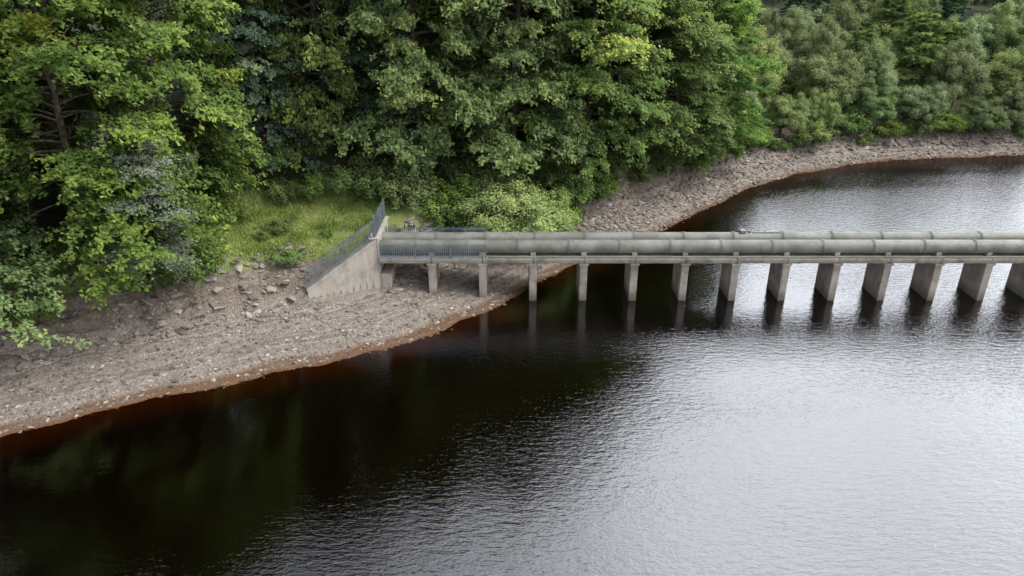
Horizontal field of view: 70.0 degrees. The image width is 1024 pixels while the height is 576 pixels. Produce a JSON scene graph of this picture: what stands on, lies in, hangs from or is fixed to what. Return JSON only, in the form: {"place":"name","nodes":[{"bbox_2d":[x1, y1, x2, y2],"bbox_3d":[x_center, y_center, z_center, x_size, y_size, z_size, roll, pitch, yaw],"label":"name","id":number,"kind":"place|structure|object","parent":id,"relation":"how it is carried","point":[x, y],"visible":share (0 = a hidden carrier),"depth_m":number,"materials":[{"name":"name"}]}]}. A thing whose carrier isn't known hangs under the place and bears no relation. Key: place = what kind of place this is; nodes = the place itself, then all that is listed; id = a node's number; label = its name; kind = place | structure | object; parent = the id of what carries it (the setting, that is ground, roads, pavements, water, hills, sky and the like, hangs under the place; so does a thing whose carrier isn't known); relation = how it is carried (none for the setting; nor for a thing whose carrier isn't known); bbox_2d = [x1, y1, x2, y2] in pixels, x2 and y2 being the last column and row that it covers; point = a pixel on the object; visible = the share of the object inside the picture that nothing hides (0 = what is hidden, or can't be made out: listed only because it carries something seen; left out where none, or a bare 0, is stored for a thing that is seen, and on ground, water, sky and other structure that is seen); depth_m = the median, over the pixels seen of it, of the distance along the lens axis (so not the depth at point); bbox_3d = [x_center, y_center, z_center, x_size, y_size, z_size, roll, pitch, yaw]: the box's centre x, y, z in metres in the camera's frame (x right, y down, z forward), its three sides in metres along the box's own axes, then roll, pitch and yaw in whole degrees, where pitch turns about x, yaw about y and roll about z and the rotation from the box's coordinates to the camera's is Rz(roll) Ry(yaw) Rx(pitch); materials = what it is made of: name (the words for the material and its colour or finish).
{"place":"outdoors","nodes":[
{"label":"outdoors","id":0,"kind":"place"},
{"bbox_2d":[0,155,1023,575],"bbox_3d":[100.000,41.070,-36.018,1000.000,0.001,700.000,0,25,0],"label":"water","id":1,"kind":"structure","parent":0,"point":[656,427],"depth_m":35.90,"materials":[{"name":"liquid"}]},
{"bbox_2d":[0,0,1023,436],"bbox_3d":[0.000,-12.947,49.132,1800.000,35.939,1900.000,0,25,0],"label":"ground","id":2,"kind":"structure","parent":0,"point":[86,326],"depth_m":46.85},
{"bbox_2d":[0,276,31,305],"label":"shrub","id":3,"kind":"object","parent":2,"relation":"on","point":[9,287],"visible":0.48,"depth_m":41.48,"materials":[{"name":"green plant"}]},
{"bbox_2d":[1,288,66,326],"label":"shrub","id":4,"kind":"object","parent":2,"relation":"on","point":[17,322],"visible":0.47,"depth_m":41.44,"materials":[{"name":"green plant"}]},
{"bbox_2d":[0,164,91,349],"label":"beech tree","id":5,"kind":"object","parent":2,"relation":"on","point":[15,275],"visible":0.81,"depth_m":38.84,"materials":[{"name":"green plant"}]},
{"bbox_2d":[0,4,98,170],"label":"beech tree","id":6,"kind":"object","parent":2,"relation":"on","point":[42,106],"visible":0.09,"depth_m":43.69,"materials":[{"name":"green plant"}]},
{"bbox_2d":[54,238,135,290],"bbox_3d":[-24.778,-1.333,43.995,5.179,4.507,5.235,21,32,37],"label":"shrub","id":7,"kind":"object","parent":2,"relation":"on","point":[78,262],"visible":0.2,"depth_m":42.79,"materials":[{"name":"green plant"}]},
{"bbox_2d":[0,0,196,187],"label":"beech tree","id":8,"kind":"object","parent":2,"relation":"on","point":[51,127],"visible":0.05,"depth_m":46.44,"materials":[{"name":"green plant"}]},
{"bbox_2d":[0,0,243,310],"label":"beech tree","id":9,"kind":"object","parent":2,"relation":"on","point":[114,82],"visible":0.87,"depth_m":38.94,"materials":[{"name":"green plant"}]},
{"bbox_2d":[55,111,203,297],"bbox_3d":[-22.291,-4.491,42.282,8.736,11.320,8.772,-4,26,-9],"label":"lichen covered larch","id":10,"kind":"object","parent":2,"relation":"on","point":[146,145],"visible":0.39,"depth_m":40.77,"materials":[{"name":"green plant"}]},
{"bbox_2d":[125,266,161,296],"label":"shrub","id":11,"kind":"object","parent":2,"relation":"on","point":[138,281],"visible":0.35,"depth_m":44.02,"materials":[{"name":"green plant"}]},
{"bbox_2d":[36,0,271,249],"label":"beech tree","id":12,"kind":"object","parent":2,"relation":"on","point":[201,13],"visible":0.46,"depth_m":45.20,"materials":[{"name":"green plant"}]},
{"bbox_2d":[139,263,176,292],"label":"shrub","id":13,"kind":"object","parent":2,"relation":"on","point":[163,280],"visible":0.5,"depth_m":44.35,"materials":[{"name":"green plant"}]},
{"bbox_2d":[152,233,232,290],"bbox_3d":[-20.302,-1.550,45.822,5.241,4.573,5.392,-22,33,-39],"label":"shrub","id":14,"kind":"object","parent":2,"relation":"on","point":[208,258],"visible":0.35,"depth_m":45.22,"materials":[{"name":"green plant"}]},
{"bbox_2d":[0,205,465,370],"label":"bank rocks","id":15,"kind":"object","parent":2,"relation":"on","point":[37,355],"visible":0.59,"depth_m":45.20,"materials":[{"name":"stone"}]},
{"bbox_2d":[156,0,337,106],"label":"beech tree","id":16,"kind":"object","parent":2,"relation":"on","point":[188,56],"visible":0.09,"depth_m":56.43,"materials":[{"name":"green plant"}]},
{"bbox_2d":[195,0,328,174],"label":"pine tree","id":17,"kind":"object","parent":2,"relation":"on","point":[246,46],"visible":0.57,"depth_m":51.52,"materials":[{"name":"green plant"}]},
{"bbox_2d":[253,230,272,241],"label":"shrub","id":18,"kind":"object","parent":2,"relation":"on","point":[263,236],"visible":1,"depth_m":49.46,"materials":[{"name":"green plant"}]},
{"bbox_2d":[257,214,294,234],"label":"shrub","id":19,"kind":"object","parent":2,"relation":"on","point":[281,225],"visible":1,"depth_m":50.03,"materials":[{"name":"green plant"}]},
{"bbox_2d":[173,183,385,266],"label":"grass","id":20,"kind":"structure","parent":2,"relation":"on","point":[302,235],"depth_m":51.73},
{"bbox_2d":[262,176,300,204],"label":"shrub","id":21,"kind":"object","parent":2,"relation":"on","point":[275,189],"visible":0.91,"depth_m":54.19,"materials":[{"name":"green plant"}]},
{"bbox_2d":[269,242,302,266],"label":"shrub","id":22,"kind":"object","parent":2,"relation":"on","point":[290,256],"visible":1,"depth_m":47.81,"materials":[{"name":"green plant"}]},
{"bbox_2d":[216,0,400,172],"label":"beech tree","id":23,"kind":"object","parent":2,"relation":"on","point":[345,86],"visible":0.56,"depth_m":52.63,"materials":[{"name":"green plant"}]},
{"bbox_2d":[281,168,335,199],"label":"shrub","id":24,"kind":"object","parent":2,"relation":"on","point":[313,188],"visible":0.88,"depth_m":54.02,"materials":[{"name":"green plant"}]},
{"bbox_2d":[0,176,650,434],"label":"beach stones","id":25,"kind":"object","parent":2,"relation":"on","point":[176,364],"visible":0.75,"depth_m":43.82,"materials":[{"name":"stone"}]},
{"bbox_2d":[313,160,366,193],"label":"shrub","id":26,"kind":"object","parent":2,"relation":"on","point":[343,180],"visible":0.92,"depth_m":54.24,"materials":[{"name":"green plant"}]},
{"bbox_2d":[305,240,379,298],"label":"concrete wing wall","id":27,"kind":"structure","parent":2,"relation":"on","point":[358,268],"depth_m":48.49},
{"bbox_2d":[304,218,374,288],"bbox_3d":[-11.264,-2.252,47.942,4.915,4.160,0.149,-12,28,-24],"label":"palisade fence","id":28,"kind":"object","parent":27,"relation":"on","point":[339,245],"visible":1,"depth_m":47.87,"materials":[{"name":"metal"}]},
{"bbox_2d":[318,0,423,154],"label":"tree","id":29,"kind":"object","parent":2,"relation":"on","point":[366,80],"visible":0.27,"depth_m":54.96,"materials":[{"name":"green plant"}]},
{"bbox_2d":[350,164,406,202],"bbox_3d":[-10.190,-7.577,55.055,4.278,3.707,4.454,1,25,3],"label":"shrub","id":30,"kind":"object","parent":2,"relation":"on","point":[365,182],"visible":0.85,"depth_m":54.11,"materials":[{"name":"green plant"}]},
{"bbox_2d":[286,0,476,138],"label":"beech tree","id":31,"kind":"object","parent":2,"relation":"on","point":[323,38],"visible":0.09,"depth_m":56.59,"materials":[{"name":"green plant"}]},
{"bbox_2d":[377,167,442,214],"bbox_3d":[-7.926,-6.968,54.862,4.963,4.288,5.089,4,25,9],"label":"shrub","id":32,"kind":"object","parent":2,"relation":"on","point":[392,190],"visible":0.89,"depth_m":53.74,"materials":[{"name":"green plant"}]},
{"bbox_2d":[316,0,510,207],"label":"beech tree","id":33,"kind":"object","parent":2,"relation":"on","point":[398,93],"visible":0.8,"depth_m":52.55,"materials":[{"name":"green plant"}]},
{"bbox_2d":[416,189,467,227],"bbox_3d":[-5.504,-5.722,55.681,4.610,4.006,4.764,-5,25,-10],"label":"shrub","id":34,"kind":"object","parent":2,"relation":"on","point":[432,205],"visible":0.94,"depth_m":54.75,"materials":[{"name":"green plant"}]},
{"bbox_2d":[432,166,484,203],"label":"shrub","id":35,"kind":"object","parent":2,"relation":"on","point":[440,186],"visible":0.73,"depth_m":56.54,"materials":[{"name":"green plant"}]},
{"bbox_2d":[444,196,491,231],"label":"shrub","id":36,"kind":"object","parent":2,"relation":"on","point":[458,222],"visible":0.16,"depth_m":55.15,"materials":[{"name":"green plant"}]},
{"bbox_2d":[450,173,493,205],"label":"shrub","id":37,"kind":"object","parent":2,"relation":"on","point":[476,182],"visible":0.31,"depth_m":56.92,"materials":[{"name":"green plant"}]},
{"bbox_2d":[373,0,573,156],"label":"beech tree","id":38,"kind":"object","parent":2,"relation":"on","point":[422,39],"visible":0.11,"depth_m":56.94,"materials":[{"name":"green plant"}]},
{"bbox_2d":[455,174,574,231],"bbox_3d":[0.322,-5.072,55.456,9.255,6.802,7.945,-10,25,-20],"label":"willow bush","id":39,"kind":"object","parent":2,"relation":"on","point":[506,216],"visible":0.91,"depth_m":53.96,"materials":[{"name":"green plant"}]},
{"bbox_2d":[408,0,628,191],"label":"beech tree","id":40,"kind":"object","parent":2,"relation":"on","point":[511,149],"visible":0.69,"depth_m":55.01,"materials":[{"name":"green plant"}]},
{"bbox_2d":[523,187,583,231],"bbox_3d":[2.994,-5.493,57.901,6.036,5.102,5.182,7,25,19],"label":"willow bush","id":41,"kind":"object","parent":2,"relation":"on","point":[560,202],"visible":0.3,"depth_m":57.14,"materials":[{"name":"green plant"}]},
{"bbox_2d":[475,1,645,152],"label":"beech tree","id":42,"kind":"object","parent":2,"relation":"on","point":[576,57],"visible":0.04,"depth_m":62.82,"materials":[{"name":"green plant"}]},
{"bbox_2d":[546,170,597,210],"bbox_3d":[5.006,-8.016,63.334,5.294,4.445,5.105,-10,27,-20],"label":"shrub","id":43,"kind":"object","parent":2,"relation":"on","point":[571,199],"visible":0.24,"depth_m":62.30,"materials":[{"name":"green plant"}]},
{"bbox_2d":[568,202,585,220],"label":"shrub","id":44,"kind":"object","parent":2,"relation":"on","point":[578,210],"visible":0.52,"depth_m":62.14,"materials":[{"name":"green plant"}]},
{"bbox_2d":[490,0,683,209],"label":"beech tree","id":45,"kind":"object","parent":2,"relation":"on","point":[631,148],"visible":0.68,"depth_m":58.58,"materials":[{"name":"green plant"}]},
{"bbox_2d":[572,166,627,199],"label":"shrub","id":46,"kind":"object","parent":2,"relation":"on","point":[605,187],"visible":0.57,"depth_m":63.04,"materials":[{"name":"green plant"}]},
{"bbox_2d":[587,143,635,177],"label":"shrub","id":47,"kind":"object","parent":2,"relation":"on","point":[612,160],"visible":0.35,"depth_m":65.73,"materials":[{"name":"green plant"}]},
{"bbox_2d":[567,0,689,123],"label":"beech tree","id":48,"kind":"object","parent":2,"relation":"on","point":[653,26],"visible":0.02,"depth_m":67.48,"materials":[{"name":"green plant"}]},
{"bbox_2d":[624,165,656,182],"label":"shrub","id":49,"kind":"object","parent":2,"relation":"on","point":[648,175],"visible":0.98,"depth_m":67.12,"materials":[{"name":"green plant"}]},
{"bbox_2d":[566,0,740,170],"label":"beech tree","id":50,"kind":"object","parent":2,"relation":"on","point":[659,134],"visible":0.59,"depth_m":61.91,"materials":[{"name":"green plant"}]},
{"bbox_2d":[652,148,684,174],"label":"shrub","id":51,"kind":"object","parent":2,"relation":"on","point":[656,167],"visible":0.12,"depth_m":68.69,"materials":[{"name":"green plant"}]},
{"bbox_2d":[617,0,745,181],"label":"beech tree","id":52,"kind":"object","parent":2,"relation":"on","point":[715,114],"visible":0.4,"depth_m":66.44,"materials":[{"name":"green plant"}]},
{"bbox_2d":[369,216,1023,299],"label":"pipe bridge","id":53,"kind":"structure","parent":2,"relation":"on","point":[978,254],"depth_m":49.30,"materials":[{"name":"concrete"}]},
{"bbox_2d":[372,198,384,236],"bbox_3d":[-9.140,-4.859,50.227,0.150,1.414,4.130,0,25,0],"label":"palisade fence","id":54,"kind":"object","parent":53,"relation":"on","point":[379,216],"visible":1,"depth_m":50.05,"materials":[{"name":"metal"}]},
{"bbox_2d":[378,243,485,258],"bbox_3d":[-5.275,-2.442,48.638,7.130,1.115,0.124,0,25,0],"label":"palisade fence","id":55,"kind":"object","parent":53,"relation":"on","point":[450,245],"visible":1,"depth_m":48.58,"materials":[{"name":"metal"}]},
{"bbox_2d":[386,226,487,231],"bbox_3d":[-5.275,-3.766,51.397,7.130,1.185,0.124,0,25,0],"label":"palisade fence","id":56,"kind":"object","parent":53,"relation":"on","point":[419,228],"visible":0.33,"depth_m":51.19,"materials":[{"name":"metal"}]},
{"bbox_2d":[666,0,786,167],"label":"beech tree","id":57,"kind":"object","parent":2,"relation":"on","point":[738,13],"visible":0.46,"depth_m":70.20,"materials":[{"name":"green plant"}]},
{"bbox_2d":[718,69,763,121],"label":"alder tree","id":58,"kind":"object","parent":2,"relation":"on","point":[751,96],"visible":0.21,"depth_m":78.47,"materials":[{"name":"green plant"}]},
{"bbox_2d":[729,0,770,31],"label":"alder tree","id":59,"kind":"object","parent":2,"relation":"on","point":[758,14],"visible":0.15,"depth_m":106.88,"materials":[{"name":"green plant"}]},
{"bbox_2d":[738,123,775,147],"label":"shrub","id":60,"kind":"object","parent":2,"relation":"on","point":[754,142],"visible":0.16,"depth_m":78.27,"materials":[{"name":"green plant"}]},
{"bbox_2d":[736,25,792,96],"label":"alder tree","id":61,"kind":"object","parent":2,"relation":"on","point":[770,48],"visible":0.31,"depth_m":83.45,"materials":[{"name":"green plant"}]},
{"bbox_2d":[759,130,782,145],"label":"shrub","id":62,"kind":"object","parent":2,"relation":"on","point":[773,139],"visible":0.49,"depth_m":80.07,"materials":[{"name":"green plant"}]},
{"bbox_2d":[522,125,1023,266],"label":"bank rocks","id":63,"kind":"object","parent":2,"relation":"on","point":[671,196],"visible":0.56,"depth_m":74.60,"materials":[{"name":"stone"}]},
{"bbox_2d":[757,32,798,97],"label":"alder tree","id":64,"kind":"object","parent":2,"relation":"on","point":[788,78],"visible":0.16,"depth_m":89.71,"materials":[{"name":"green plant"}]},
{"bbox_2d":[754,90,812,138],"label":"alder tree","id":65,"kind":"object","parent":2,"relation":"on","point":[779,110],"visible":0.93,"depth_m":80.72,"materials":[{"name":"green plant"}]},
{"bbox_2d":[756,5,811,85],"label":"alder tree","id":66,"kind":"object","parent":2,"relation":"on","point":[793,38],"visible":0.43,"depth_m":94.53,"materials":[{"name":"green plant"}]},
{"bbox_2d":[779,0,807,19],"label":"pine tree","id":67,"kind":"object","parent":2,"relation":"on","point":[784,11],"visible":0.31,"depth_m":124.19,"materials":[{"name":"green plant"}]},
{"bbox_2d":[780,0,807,20],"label":"pine tree","id":68,"kind":"object","parent":2,"relation":"on","point":[804,2],"visible":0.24,"depth_m":115.03,"materials":[{"name":"green plant"}]},
{"bbox_2d":[784,131,811,147],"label":"shrub","id":69,"kind":"object","parent":2,"relation":"on","point":[799,142],"visible":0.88,"depth_m":81.85,"materials":[{"name":"green plant"}]},
{"bbox_2d":[573,129,1023,231],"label":"beach stones","id":70,"kind":"object","parent":2,"relation":"on","point":[738,188],"visible":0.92,"depth_m":77.02,"materials":[{"name":"stone"}]},
{"bbox_2d":[780,7,826,44],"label":"alder tree","id":71,"kind":"object","parent":2,"relation":"on","point":[812,18],"visible":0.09,"depth_m":102.33,"materials":[{"name":"green plant"}]},
{"bbox_2d":[793,118,835,145],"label":"shrub","id":72,"kind":"object","parent":2,"relation":"on","point":[820,135],"visible":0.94,"depth_m":81.61,"materials":[{"name":"green plant"}]},
{"bbox_2d":[775,47,866,105],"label":"alder tree","id":73,"kind":"object","parent":2,"relation":"on","point":[820,76],"visible":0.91,"depth_m":85.98,"materials":[{"name":"green plant"}]},
{"bbox_2d":[793,14,848,82],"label":"alder tree","id":74,"kind":"object","parent":2,"relation":"on","point":[828,33],"visible":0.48,"depth_m":90.36,"materials":[{"name":"green plant"}]},
{"bbox_2d":[809,0,834,25],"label":"pine tree","id":75,"kind":"object","parent":2,"relation":"on","point":[819,7],"visible":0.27,"depth_m":107.94,"materials":[{"name":"green plant"}]},
{"bbox_2d":[800,87,844,130],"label":"alder tree","id":76,"kind":"object","parent":2,"relation":"on","point":[831,117],"visible":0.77,"depth_m":83.40,"materials":[{"name":"green plant"}]},
{"bbox_2d":[800,18,856,67],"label":"alder tree","id":77,"kind":"object","parent":2,"relation":"on","point":[842,35],"visible":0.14,"depth_m":96.15,"materials":[{"name":"green plant"}]},
{"bbox_2d":[819,0,873,49],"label":"alder tree","id":78,"kind":"object","parent":2,"relation":"on","point":[850,21],"visible":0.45,"depth_m":102.62,"materials":[{"name":"green plant"}]},
{"bbox_2d":[832,108,875,134],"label":"shrub","id":79,"kind":"object","parent":2,"relation":"on","point":[850,124],"visible":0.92,"depth_m":84.46,"materials":[{"name":"green plant"}]},
{"bbox_2d":[838,22,888,97],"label":"beech tree","id":80,"kind":"object","parent":2,"relation":"on","point":[861,39],"visible":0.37,"depth_m":93.01,"materials":[{"name":"green plant"}]},
{"bbox_2d":[840,78,900,120],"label":"alder tree","id":81,"kind":"object","parent":2,"relation":"on","point":[872,105],"visible":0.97,"depth_m":85.73,"materials":[{"name":"green plant"}]},
{"bbox_2d":[849,37,901,102],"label":"alder tree","id":82,"kind":"object","parent":2,"relation":"on","point":[873,62],"visible":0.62,"depth_m":88.08,"materials":[{"name":"green plant"}]},
{"bbox_2d":[861,0,916,46],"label":"beech tree","id":83,"kind":"object","parent":2,"relation":"on","point":[885,12],"visible":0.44,"depth_m":102.19,"materials":[{"name":"green plant"}]},
{"bbox_2d":[873,117,910,138],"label":"shrub","id":84,"kind":"object","parent":2,"relation":"on","point":[894,129],"visible":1,"depth_m":84.89,"materials":[{"name":"green plant"}]},
{"bbox_2d":[864,22,922,70],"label":"alder tree","id":85,"kind":"object","parent":2,"relation":"on","point":[892,38],"visible":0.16,"depth_m":98.92,"materials":[{"name":"green plant"}]},
{"bbox_2d":[870,0,931,32],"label":"alder tree","id":86,"kind":"object","parent":2,"relation":"on","point":[920,3],"visible":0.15,"depth_m":107.81,"materials":[{"name":"green plant"}]},
{"bbox_2d":[882,9,958,103],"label":"beech tree","id":87,"kind":"object","parent":2,"relation":"on","point":[930,30],"visible":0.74,"depth_m":91.12,"materials":[{"name":"green plant"}]},
{"bbox_2d":[893,83,951,121],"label":"alder tree","id":88,"kind":"object","parent":2,"relation":"on","point":[915,102],"visible":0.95,"depth_m":85.56,"materials":[{"name":"green plant"}]},
{"bbox_2d":[904,116,947,135],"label":"shrub","id":89,"kind":"object","parent":2,"relation":"on","point":[923,124],"visible":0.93,"depth_m":86.32,"materials":[{"name":"green plant"}]},
{"bbox_2d":[911,21,973,82],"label":"beech tree","id":90,"kind":"object","parent":2,"relation":"on","point":[952,34],"visible":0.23,"depth_m":93.74,"materials":[{"name":"green plant"}]},
{"bbox_2d":[921,110,964,131],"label":"shrub","id":91,"kind":"object","parent":2,"relation":"on","point":[942,117],"visible":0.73,"depth_m":86.50,"materials":[{"name":"green plant"}]},
{"bbox_2d":[939,0,966,21],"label":"pine tree","id":92,"kind":"object","parent":2,"relation":"on","point":[952,9],"visible":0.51,"depth_m":110.22,"materials":[{"name":"green plant"}]},
{"bbox_2d":[932,111,973,133],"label":"shrub","id":93,"kind":"object","parent":2,"relation":"on","point":[959,128],"visible":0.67,"depth_m":86.38,"materials":[{"name":"green plant"}]},
{"bbox_2d":[934,0,974,22],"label":"pine tree","id":94,"kind":"object","parent":2,"relation":"on","point":[945,3],"visible":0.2,"depth_m":117.19,"materials":[{"name":"green plant"}]},
{"bbox_2d":[922,38,996,114],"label":"alder tree","id":95,"kind":"object","parent":2,"relation":"on","point":[961,76],"visible":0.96,"depth_m":88.37,"materials":[{"name":"green plant"}]},
{"bbox_2d":[938,13,998,64],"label":"alder tree","id":96,"kind":"object","parent":2,"relation":"on","point":[979,41],"visible":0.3,"depth_m":98.96,"materials":[{"name":"green plant"}]},
{"bbox_2d":[962,112,983,133],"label":"shrub","id":97,"kind":"object","parent":2,"relation":"on","point":[972,127],"visible":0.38,"depth_m":87.01,"materials":[{"name":"green plant"}]},
{"bbox_2d":[949,96,1012,132],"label":"alder tree","id":98,"kind":"object","parent":2,"relation":"on","point":[985,111],"visible":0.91,"depth_m":86.00,"materials":[{"name":"green plant"}]},
{"bbox_2d":[961,106,1000,132],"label":"shrub","id":99,"kind":"object","parent":2,"relation":"on","point":[991,128],"visible":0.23,"depth_m":87.10,"materials":[{"name":"green plant"}]},
{"bbox_2d":[976,0,1023,46],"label":"alder tree","id":100,"kind":"object","parent":2,"relation":"on","point":[1005,11],"visible":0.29,"depth_m":103.28,"materials":[{"name":"green plant"}]},
{"bbox_2d":[978,47,1023,102],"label":"alder tree","id":101,"kind":"object","parent":2,"relation":"on","point":[1004,76],"visible":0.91,"depth_m":90.43,"materials":[{"name":"green plant"}]},
{"bbox_2d":[985,17,1023,65],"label":"alder tree","id":102,"kind":"object","parent":2,"relation":"on","point":[1010,38],"visible":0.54,"depth_m":98.24,"materials":[{"name":"green plant"}]},
{"bbox_2d":[998,83,1023,128],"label":"alder tree","id":103,"kind":"object","parent":2,"relation":"on","point":[1015,104],"visible":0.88,"depth_m":86.87,"materials":[{"name":"green plant"}]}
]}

